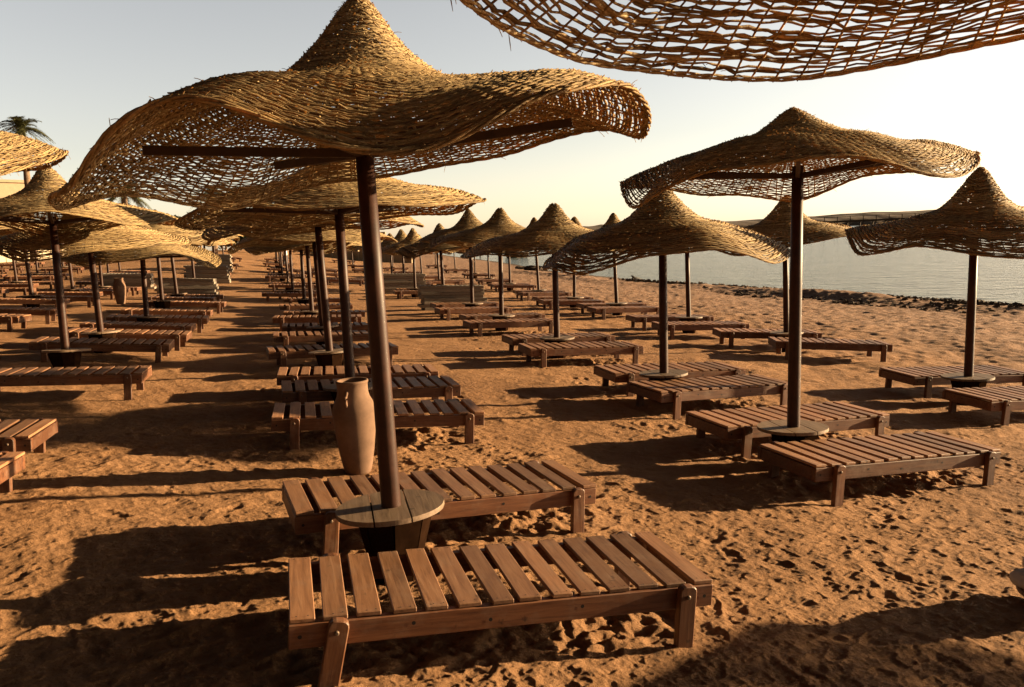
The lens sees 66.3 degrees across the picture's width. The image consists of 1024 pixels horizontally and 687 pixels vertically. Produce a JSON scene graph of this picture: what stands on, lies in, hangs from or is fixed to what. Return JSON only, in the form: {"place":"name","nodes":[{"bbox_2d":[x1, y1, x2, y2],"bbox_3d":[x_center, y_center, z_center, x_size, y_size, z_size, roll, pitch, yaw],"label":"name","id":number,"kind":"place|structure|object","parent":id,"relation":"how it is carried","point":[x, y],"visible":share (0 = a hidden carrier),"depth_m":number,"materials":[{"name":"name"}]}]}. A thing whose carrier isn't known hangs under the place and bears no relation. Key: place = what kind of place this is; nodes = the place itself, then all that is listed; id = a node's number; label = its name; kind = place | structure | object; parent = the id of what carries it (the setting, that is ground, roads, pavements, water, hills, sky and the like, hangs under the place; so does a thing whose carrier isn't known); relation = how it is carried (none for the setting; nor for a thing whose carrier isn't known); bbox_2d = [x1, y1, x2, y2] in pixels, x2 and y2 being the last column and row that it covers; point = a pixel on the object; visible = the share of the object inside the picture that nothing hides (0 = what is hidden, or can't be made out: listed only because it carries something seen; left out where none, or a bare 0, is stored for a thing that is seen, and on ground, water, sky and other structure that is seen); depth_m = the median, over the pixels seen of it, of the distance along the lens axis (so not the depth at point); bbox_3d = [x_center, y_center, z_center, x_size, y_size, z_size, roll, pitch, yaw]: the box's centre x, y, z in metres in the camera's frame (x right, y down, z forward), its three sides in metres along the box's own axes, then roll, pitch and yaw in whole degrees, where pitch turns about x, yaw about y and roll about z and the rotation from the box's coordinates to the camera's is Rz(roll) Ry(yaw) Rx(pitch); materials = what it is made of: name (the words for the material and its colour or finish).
{"place":"outdoors","nodes":[
{"label":"outdoors","id":0,"kind":"place"},
{"bbox_2d":[421,308,433,310],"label":"stacked lounger","id":1,"kind":"object","parent":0,"point":[428,309],"visible":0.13,"depth_m":23.63,"materials":[{"name":"brown wood"}]},
{"bbox_2d":[417,304,431,307],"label":"stacked lounger","id":2,"kind":"object","parent":1,"relation":"on","point":[423,305],"visible":0.18,"depth_m":23.63,"materials":[{"name":"brown wood"}]},
{"bbox_2d":[421,300,485,304],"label":"stacked lounger","id":3,"kind":"object","parent":2,"relation":"on","point":[426,302],"visible":0.44,"depth_m":23.72,"materials":[{"name":"brown wood"}]},
{"bbox_2d":[421,297,486,300],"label":"stacked lounger","id":4,"kind":"object","parent":3,"relation":"on","point":[453,299],"visible":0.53,"depth_m":23.79,"materials":[{"name":"brown wood"}]},
{"bbox_2d":[418,294,482,297],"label":"stacked lounger","id":5,"kind":"object","parent":4,"relation":"on","point":[448,296],"visible":0.6,"depth_m":23.79,"materials":[{"name":"brown wood"}]},
{"bbox_2d":[418,291,483,294],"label":"stacked lounger","id":6,"kind":"object","parent":5,"relation":"on","point":[448,293],"visible":0.62,"depth_m":23.76,"materials":[{"name":"brown wood"}]},
{"bbox_2d":[418,288,483,291],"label":"stacked lounger","id":7,"kind":"object","parent":6,"relation":"on","point":[450,290],"visible":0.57,"depth_m":23.74,"materials":[{"name":"brown wood"}]},
{"bbox_2d":[418,285,483,288],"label":"stacked lounger","id":8,"kind":"object","parent":7,"relation":"on","point":[447,286],"visible":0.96,"depth_m":23.79,"materials":[{"name":"brown wood"}]},
{"bbox_2d":[0,249,1023,686],"bbox_3d":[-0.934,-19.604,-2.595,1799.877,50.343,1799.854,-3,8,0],"label":"beach sand","id":9,"kind":"structure","parent":0,"point":[148,537],"depth_m":5.59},
{"bbox_2d":[0,451,24,492],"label":"lounger","id":10,"kind":"object","parent":9,"relation":"on","point":[12,464],"visible":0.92,"depth_m":5.54,"materials":[{"name":"brown wood"}]},
{"bbox_2d":[0,179,24,197],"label":"house","id":11,"kind":"structure","parent":9,"relation":"on","point":[8,187],"depth_m":81.61,"materials":[{"name":"beige paint"}]},
{"bbox_2d":[0,313,31,331],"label":"lounger","id":12,"kind":"object","parent":9,"relation":"on","point":[10,319],"visible":0.91,"depth_m":15.32,"materials":[{"name":"brown wood"}]},
{"bbox_2d":[0,217,48,307],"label":"straw umbrella","id":13,"kind":"object","parent":9,"relation":"on","point":[29,280],"visible":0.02,"depth_m":21.13,"materials":[{"name":"paint"}]},
{"bbox_2d":[0,115,55,258],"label":"palm tree","id":14,"kind":"object","parent":9,"relation":"on","point":[19,122],"visible":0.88,"depth_m":53.18,"materials":[{"name":"green plant"}]},
{"bbox_2d":[0,418,57,474],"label":"lounger","id":15,"kind":"object","parent":9,"relation":"on","point":[31,435],"visible":0.95,"depth_m":6.37,"materials":[{"name":"brown wood"}]},
{"bbox_2d":[0,307,57,323],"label":"lounger","id":16,"kind":"object","parent":9,"relation":"on","point":[47,313],"visible":0.84,"depth_m":17.03,"materials":[{"name":"brown wood"}]},
{"bbox_2d":[0,131,68,175],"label":"straw umbrella","id":17,"kind":"object","parent":9,"relation":"on","point":[13,150],"visible":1,"depth_m":5.74,"materials":[{"name":"wicker"}]},
{"bbox_2d":[0,298,69,309],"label":"lounger","id":18,"kind":"object","parent":9,"relation":"on","point":[28,301],"visible":0.69,"depth_m":20.28,"materials":[{"name":"brown wood"}]},
{"bbox_2d":[13,237,92,291],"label":"straw umbrella","id":19,"kind":"object","parent":9,"relation":"on","point":[72,289],"visible":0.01,"depth_m":25.63,"materials":[{"name":"paint"}]},
{"bbox_2d":[16,295,93,307],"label":"lounger","id":20,"kind":"object","parent":9,"relation":"on","point":[88,299],"visible":0.48,"depth_m":22.02,"materials":[{"name":"brown wood"}]},
{"bbox_2d":[28,292,102,302],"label":"lounger","id":21,"kind":"object","parent":9,"relation":"on","point":[72,293],"visible":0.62,"depth_m":24.60,"materials":[{"name":"brown wood"}]},
{"bbox_2d":[0,365,151,400],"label":"lounger","id":22,"kind":"object","parent":9,"relation":"on","point":[137,375],"visible":0.98,"depth_m":9.21,"materials":[{"name":"brown wood"}]},
{"bbox_2d":[0,168,177,367],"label":"straw umbrella","id":23,"kind":"object","parent":9,"relation":"on","point":[25,202],"visible":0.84,"depth_m":10.60,"materials":[{"name":"wicker"}]},
{"bbox_2d":[0,213,191,353],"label":"straw umbrella","id":24,"kind":"object","parent":9,"relation":"on","point":[121,237],"visible":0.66,"depth_m":11.94,"materials":[{"name":"wicker"}]},
{"bbox_2d":[29,336,174,362],"bbox_3d":[-6.435,0.133,12.396,1.956,0.374,0.784,1,7,-17],"label":"lounger","id":25,"kind":"object","parent":9,"relation":"on","point":[163,346],"visible":0.94,"depth_m":12.20,"materials":[{"name":"brown wood"}]},
{"bbox_2d":[113,278,125,303],"bbox_3d":[-11.983,-1.591,23.932,0.367,0.821,0.367,-7,9,-30],"label":"clay jar","id":26,"kind":"object","parent":9,"relation":"on","point":[119,288],"visible":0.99,"depth_m":23.81,"materials":[{"name":"brown ceramic"}]},
{"bbox_2d":[106,182,152,211],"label":"palm tree","id":27,"kind":"object","parent":9,"relation":"on","point":[136,200],"visible":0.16,"depth_m":56.20,"materials":[{"name":"green plant"}]},
{"bbox_2d":[68,327,191,350],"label":"lounger","id":28,"kind":"object","parent":9,"relation":"on","point":[180,337],"visible":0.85,"depth_m":13.68,"materials":[{"name":"brown wood"}]},
{"bbox_2d":[79,320,196,331],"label":"lounger","id":29,"kind":"object","parent":9,"relation":"on","point":[133,325],"visible":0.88,"depth_m":14.96,"materials":[{"name":"brown wood"}]},
{"bbox_2d":[61,225,221,322],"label":"straw umbrella","id":30,"kind":"object","parent":9,"relation":"on","point":[194,253],"visible":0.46,"depth_m":15.41,"materials":[{"name":"wicker"}]},
{"bbox_2d":[106,314,208,332],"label":"lounger","id":31,"kind":"object","parent":9,"relation":"on","point":[200,321],"visible":0.78,"depth_m":16.67,"materials":[{"name":"brown wood"}]},
{"bbox_2d":[120,308,213,315],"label":"lounger","id":32,"kind":"object","parent":9,"relation":"on","point":[168,311],"visible":0.86,"depth_m":18.39,"materials":[{"name":"brown wood"}]},
{"bbox_2d":[149,209,214,308],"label":"straw umbrella","id":33,"kind":"object","parent":9,"relation":"on","point":[194,236],"visible":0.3,"depth_m":20.58,"materials":[{"name":"wicker"}]},
{"bbox_2d":[148,296,215,308],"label":"lounger","id":34,"kind":"object","parent":9,"relation":"on","point":[189,298],"visible":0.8,"depth_m":23.24,"materials":[{"name":"brown wood"}]},
{"bbox_2d":[148,300,225,313],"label":"lounger","id":35,"kind":"object","parent":9,"relation":"on","point":[219,305],"visible":0.76,"depth_m":21.41,"materials":[{"name":"brown wood"}]},
{"bbox_2d":[166,213,222,296],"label":"straw umbrella","id":36,"kind":"object","parent":9,"relation":"on","point":[176,294],"visible":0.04,"depth_m":24.08,"materials":[{"name":"paint"}]},
{"bbox_2d":[182,224,232,277],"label":"straw umbrella","id":37,"kind":"object","parent":9,"relation":"on","point":[219,242],"visible":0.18,"depth_m":31.07,"materials":[{"name":"wicker"}]},
{"bbox_2d":[262,292,316,301],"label":"lounger","id":38,"kind":"object","parent":9,"relation":"on","point":[267,295],"visible":0.79,"depth_m":27.38,"materials":[{"name":"brown wood"}]},
{"bbox_2d":[268,284,315,291],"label":"lounger","id":39,"kind":"object","parent":9,"relation":"on","point":[273,286],"visible":0.66,"depth_m":32.99,"materials":[{"name":"brown wood"}]},
{"bbox_2d":[244,242,356,310],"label":"straw umbrella","id":40,"kind":"object","parent":9,"relation":"on","point":[303,300],"visible":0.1,"depth_m":23.26,"materials":[{"name":"wicker"}]},
{"bbox_2d":[243,237,361,323],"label":"straw umbrella","id":41,"kind":"object","parent":9,"relation":"on","point":[311,311],"visible":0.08,"depth_m":18.53,"materials":[{"name":"wicker"}]},
{"bbox_2d":[283,297,339,303],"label":"lounger","id":42,"kind":"object","parent":9,"relation":"on","point":[290,300],"visible":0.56,"depth_m":24.72,"materials":[{"name":"brown wood"}]},
{"bbox_2d":[227,224,397,344],"bbox_3d":[-3.680,-1.185,14.815,3.107,3.175,3.087,-3,9,0],"label":"straw umbrella","id":43,"kind":"object","parent":9,"relation":"on","point":[329,236],"visible":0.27,"depth_m":14.69,"materials":[{"name":"wicker"}]},
{"bbox_2d":[202,191,423,367],"bbox_3d":[-2.690,-0.824,11.157,3.025,3.379,3.059,-4,7,0],"label":"straw umbrella","id":44,"kind":"object","parent":9,"relation":"on","point":[329,355],"visible":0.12,"depth_m":11.13,"materials":[{"name":"wicker"}]},
{"bbox_2d":[279,303,352,310],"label":"lounger","id":45,"kind":"object","parent":9,"relation":"on","point":[301,306],"visible":0.53,"depth_m":21.59,"materials":[{"name":"brown wood"}]},
{"bbox_2d":[273,314,361,330],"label":"lounger","id":46,"kind":"object","parent":9,"relation":"on","point":[281,319],"visible":0.81,"depth_m":17.62,"materials":[{"name":"brown wood"}]},
{"bbox_2d":[273,330,368,346],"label":"lounger","id":47,"kind":"object","parent":9,"relation":"on","point":[284,337],"visible":0.55,"depth_m":13.99,"materials":[{"name":"brown wood"}]},
{"bbox_2d":[283,310,364,322],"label":"lounger","id":48,"kind":"object","parent":9,"relation":"on","point":[296,312],"visible":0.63,"depth_m":19.24,"materials":[{"name":"brown wood"}]},
{"bbox_2d":[282,322,367,332],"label":"lounger","id":49,"kind":"object","parent":9,"relation":"on","point":[297,327],"visible":0.49,"depth_m":15.76,"materials":[{"name":"brown wood"}]},
{"bbox_2d":[173,160,486,401],"bbox_3d":[-1.773,-0.486,8.311,3.107,3.409,3.126,-2,7,0],"label":"straw umbrella","id":50,"kind":"object","parent":9,"relation":"on","point":[402,197],"visible":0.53,"depth_m":8.11,"materials":[{"name":"wicker"}]},
{"bbox_2d":[266,342,397,366],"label":"lounger","id":51,"kind":"object","parent":9,"relation":"on","point":[281,354],"visible":0.64,"depth_m":12.06,"materials":[{"name":"brown wood"}]},
{"bbox_2d":[46,0,651,583],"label":"straw umbrella","id":52,"kind":"object","parent":9,"relation":"on","point":[386,82],"visible":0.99,"depth_m":3.92,"materials":[{"name":"wicker"}]},
{"bbox_2d":[332,377,375,474],"bbox_3d":[-1.286,0.683,6.423,0.350,0.782,0.350,2,9,30],"label":"clay jar","id":53,"kind":"object","parent":9,"relation":"on","point":[353,416],"visible":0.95,"depth_m":6.30,"materials":[{"name":"brown ceramic"}]},
{"bbox_2d":[296,250,412,262],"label":"garden wall","id":54,"kind":"structure","parent":9,"relation":"on","point":[357,254],"depth_m":97.65,"materials":[{"name":"beige paint"}]},
{"bbox_2d":[277,364,437,387],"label":"lounger","id":55,"kind":"object","parent":9,"relation":"on","point":[316,373],"visible":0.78,"depth_m":9.77,"materials":[{"name":"brown wood"}]},
{"bbox_2d":[281,375,460,417],"bbox_3d":[-1.615,0.629,8.958,1.952,0.373,0.784,-1,7,-17],"label":"lounger","id":56,"kind":"object","parent":9,"relation":"on","point":[446,387],"visible":0.66,"depth_m":8.81,"materials":[{"name":"brown wood"}]},
{"bbox_2d":[271,398,484,449],"bbox_3d":[-1.294,0.797,7.581,1.954,0.373,0.784,0,7,-15],"label":"lounger","id":57,"kind":"object","parent":9,"relation":"on","point":[468,414],"visible":0.79,"depth_m":7.40,"materials":[{"name":"brown wood"}]},
{"bbox_2d":[381,229,406,272],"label":"straw umbrella","id":58,"kind":"object","parent":9,"relation":"on","point":[401,235],"visible":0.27,"depth_m":36.00,"materials":[{"name":"wicker"}]},
{"bbox_2d":[381,228,452,297],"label":"straw umbrella","id":59,"kind":"object","parent":9,"relation":"on","point":[412,236],"visible":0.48,"depth_m":30.25,"materials":[{"name":"wicker"}]},
{"bbox_2d":[393,223,468,284],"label":"straw umbrella","id":60,"kind":"object","parent":9,"relation":"on","point":[407,252],"visible":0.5,"depth_m":24.67,"materials":[{"name":"wicker"}]},
{"bbox_2d":[282,460,595,555],"bbox_3d":[-0.469,1.100,5.177,1.956,0.374,0.784,-1,7,-22],"label":"lounger","id":61,"kind":"object","parent":9,"relation":"on","point":[308,501],"visible":0.88,"depth_m":5.08,"materials":[{"name":"brown wood"}]},
{"bbox_2d":[414,209,482,313],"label":"straw umbrella","id":62,"kind":"object","parent":9,"relation":"on","point":[466,221],"visible":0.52,"depth_m":21.27,"materials":[{"name":"wicker"}]},
{"bbox_2d":[430,301,498,314],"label":"lounger","id":63,"kind":"object","parent":9,"relation":"on","point":[460,304],"visible":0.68,"depth_m":22.39,"materials":[{"name":"brown wood"}]},
{"bbox_2d":[434,306,511,320],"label":"lounger","id":64,"kind":"object","parent":9,"relation":"on","point":[442,311],"visible":0.93,"depth_m":20.49,"materials":[{"name":"brown wood"}]},
{"bbox_2d":[430,207,560,330],"bbox_3d":[-0.280,-1.486,17.706,3.119,3.135,3.118,-1,8,0],"label":"straw umbrella","id":65,"kind":"object","parent":9,"relation":"on","point":[499,222],"visible":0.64,"depth_m":17.25,"materials":[{"name":"wicker"}]},
{"bbox_2d":[288,531,712,686],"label":"lounger","id":66,"kind":"object","parent":9,"relation":"on","point":[685,590],"visible":0.99,"depth_m":3.64,"materials":[{"name":"brown wood"}]},
{"bbox_2d":[459,312,544,319],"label":"lounger","id":67,"kind":"object","parent":9,"relation":"on","point":[529,315],"visible":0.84,"depth_m":18.55,"materials":[{"name":"brown wood"}]},
{"bbox_2d":[463,318,552,336],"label":"lounger","id":68,"kind":"object","parent":9,"relation":"on","point":[479,325],"visible":0.92,"depth_m":16.86,"materials":[{"name":"brown wood"}]},
{"bbox_2d":[526,217,546,291],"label":"straw umbrella","id":69,"kind":"object","parent":9,"relation":"on","point":[533,220],"visible":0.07,"depth_m":29.83,"materials":[{"name":"paint"}]},
{"bbox_2d":[517,292,571,300],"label":"lounger","id":70,"kind":"object","parent":9,"relation":"on","point":[522,294],"visible":0.83,"depth_m":28.98,"materials":[{"name":"brown wood"}]},
{"bbox_2d":[460,203,643,358],"bbox_3d":[0.727,-0.886,13.311,3.149,2.970,3.110,-2,9,0],"label":"straw umbrella","id":71,"kind":"object","parent":9,"relation":"on","point":[550,227],"visible":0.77,"depth_m":12.72,"materials":[{"name":"wicker"}]},
{"bbox_2d":[502,332,614,355],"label":"lounger","id":72,"kind":"object","parent":9,"relation":"on","point":[512,340],"visible":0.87,"depth_m":14.07,"materials":[{"name":"brown wood"}]},
{"bbox_2d":[557,216,583,307],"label":"straw umbrella","id":73,"kind":"object","parent":9,"relation":"on","point":[574,219],"visible":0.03,"depth_m":25.02,"materials":[{"name":"paint"}]},
{"bbox_2d":[539,299,604,309],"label":"lounger","id":74,"kind":"object","parent":9,"relation":"on","point":[545,302],"visible":0.89,"depth_m":24.17,"materials":[{"name":"brown wood"}]},
{"bbox_2d":[518,341,643,367],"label":"lounger","id":75,"kind":"object","parent":9,"relation":"on","point":[544,350],"visible":0.98,"depth_m":12.67,"materials":[{"name":"brown wood"}]},
{"bbox_2d":[576,302,646,314],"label":"lounger","id":76,"kind":"object","parent":9,"relation":"on","point":[582,306],"visible":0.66,"depth_m":22.78,"materials":[{"name":"brown wood"}]},
{"bbox_2d":[599,213,626,315],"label":"straw umbrella","id":77,"kind":"object","parent":9,"relation":"on","point":[613,218],"visible":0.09,"depth_m":22.08,"materials":[{"name":"paint"}]},
{"bbox_2d":[587,306,658,319],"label":"lounger","id":78,"kind":"object","parent":9,"relation":"on","point":[603,310],"visible":0.91,"depth_m":21.13,"materials":[{"name":"brown wood"}]},
{"bbox_2d":[619,211,702,333],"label":"straw umbrella","id":79,"kind":"object","parent":9,"relation":"on","point":[688,317],"visible":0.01,"depth_m":17.54,"materials":[{"name":"paint"}]},
{"bbox_2d":[542,190,789,402],"bbox_3d":[1.870,-0.458,9.633,2.984,3.081,3.052,-2,8,0],"label":"straw umbrella","id":80,"kind":"object","parent":9,"relation":"on","point":[643,229],"visible":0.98,"depth_m":8.84,"materials":[{"name":"wicker"}]},
{"bbox_2d":[593,361,745,396],"bbox_3d":[2.131,0.496,10.626,1.955,0.374,0.784,-1,8,-19],"label":"lounger","id":81,"kind":"object","parent":9,"relation":"on","point":[618,373],"visible":0.75,"depth_m":10.47,"materials":[{"name":"brown wood"}]},
{"bbox_2d":[626,314,713,330],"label":"lounger","id":82,"kind":"object","parent":9,"relation":"on","point":[643,318],"visible":0.7,"depth_m":18.36,"materials":[{"name":"brown wood"}]},
{"bbox_2d":[651,321,748,339],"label":"lounger","id":83,"kind":"object","parent":9,"relation":"on","point":[673,326],"visible":0.83,"depth_m":16.63,"materials":[{"name":"brown wood"}]},
{"bbox_2d":[627,374,787,419],"bbox_3d":[2.402,0.647,9.479,1.958,0.375,0.784,-2,8,-25],"label":"lounger","id":84,"kind":"object","parent":9,"relation":"on","point":[675,392],"visible":0.91,"depth_m":9.25,"materials":[{"name":"brown wood"}]},
{"bbox_2d":[450,0,1023,82],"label":"straw umbrella","id":85,"kind":"object","parent":9,"relation":"on","point":[604,9],"visible":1,"depth_m":2.92,"materials":[{"name":"wicker"}]},
{"bbox_2d":[712,328,821,349],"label":"lounger","id":86,"kind":"object","parent":9,"relation":"on","point":[731,334],"visible":0.8,"depth_m":15.12,"materials":[{"name":"brown wood"}]},
{"bbox_2d":[717,196,851,351],"bbox_3d":[5.069,-1.105,14.556,3.093,3.281,3.116,-4,9,0],"label":"straw umbrella","id":87,"kind":"object","parent":9,"relation":"on","point":[774,221],"visible":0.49,"depth_m":13.89,"materials":[{"name":"wicker"}]},
{"bbox_2d":[685,401,889,458],"bbox_3d":[2.743,0.870,7.797,1.956,0.374,0.784,-2,8,-21],"label":"lounger","id":88,"kind":"object","parent":9,"relation":"on","point":[724,423],"visible":0.77,"depth_m":7.64,"materials":[{"name":"brown wood"}]},
{"bbox_2d":[619,107,981,442],"bbox_3d":[2.401,-0.221,6.802,2.927,3.567,3.068,-2,8,0],"label":"straw umbrella","id":89,"kind":"object","parent":9,"relation":"on","point":[791,136],"visible":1,"depth_m":6.43,"materials":[{"name":"wicker"}]},
{"bbox_2d":[610,278,1023,312],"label":"washed up weed","id":90,"kind":"object","parent":9,"relation":"on","point":[947,301],"visible":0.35,"depth_m":28.60,"materials":[{"name":"black plant"}]},
{"bbox_2d":[768,337,892,361],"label":"lounger","id":91,"kind":"object","parent":9,"relation":"on","point":[868,346],"visible":0.86,"depth_m":13.62,"materials":[{"name":"brown wood"}]},
{"bbox_2d":[757,431,1000,506],"bbox_3d":[3.061,1.038,6.540,1.954,0.373,0.784,-1,8,-21],"label":"lounger","id":92,"kind":"object","parent":9,"relation":"on","point":[881,455],"visible":0.96,"depth_m":6.34,"materials":[{"name":"brown wood"}]},
{"bbox_2d":[845,166,1023,404],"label":"straw umbrella","id":93,"kind":"object","parent":9,"relation":"on","point":[963,216],"visible":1,"depth_m":9.40,"materials":[{"name":"wicker"}]},
{"bbox_2d":[879,365,1023,398],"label":"lounger","id":94,"kind":"object","parent":9,"relation":"on","point":[927,377],"visible":0.82,"depth_m":10.67,"materials":[{"name":"brown wood"}]},
{"bbox_2d":[942,386,1023,425],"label":"lounger","id":95,"kind":"object","parent":9,"relation":"on","point":[1005,400],"visible":0.96,"depth_m":9.05,"materials":[{"name":"brown wood"}]},
{"bbox_2d":[1016,586,1023,596],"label":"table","id":96,"kind":"object","parent":9,"relation":"on","point":[1020,590],"visible":0.45,"depth_m":4.27,"materials":[{"name":"brown wood"}]},
{"bbox_2d":[1010,568,1023,588],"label":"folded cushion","id":97,"kind":"object","parent":96,"relation":"on","point":[1016,577],"visible":1,"depth_m":4.28,"materials":[{"name":"brown wood"}]},
{"bbox_2d":[0,0,1023,250],"label":"sky","id":98,"kind":"structure","parent":0,"point":[72,66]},
{"bbox_2d":[438,225,1023,303],"bbox_3d":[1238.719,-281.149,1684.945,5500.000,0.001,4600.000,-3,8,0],"label":"sea","id":99,"kind":"structure","parent":0,"point":[836,264],"depth_m":55.55,"materials":[{"name":"liquid"}]},
{"bbox_2d":[811,213,988,226],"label":"pier","id":100,"kind":"structure","parent":99,"relation":"in","point":[863,220],"depth_m":295.73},
{"bbox_2d":[583,206,1023,229],"bbox_3d":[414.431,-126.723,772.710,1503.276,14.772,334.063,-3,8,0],"label":"headland","id":101,"kind":"structure","parent":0,"point":[833,217],"depth_m":702.90,"materials":[{"name":"soil"}]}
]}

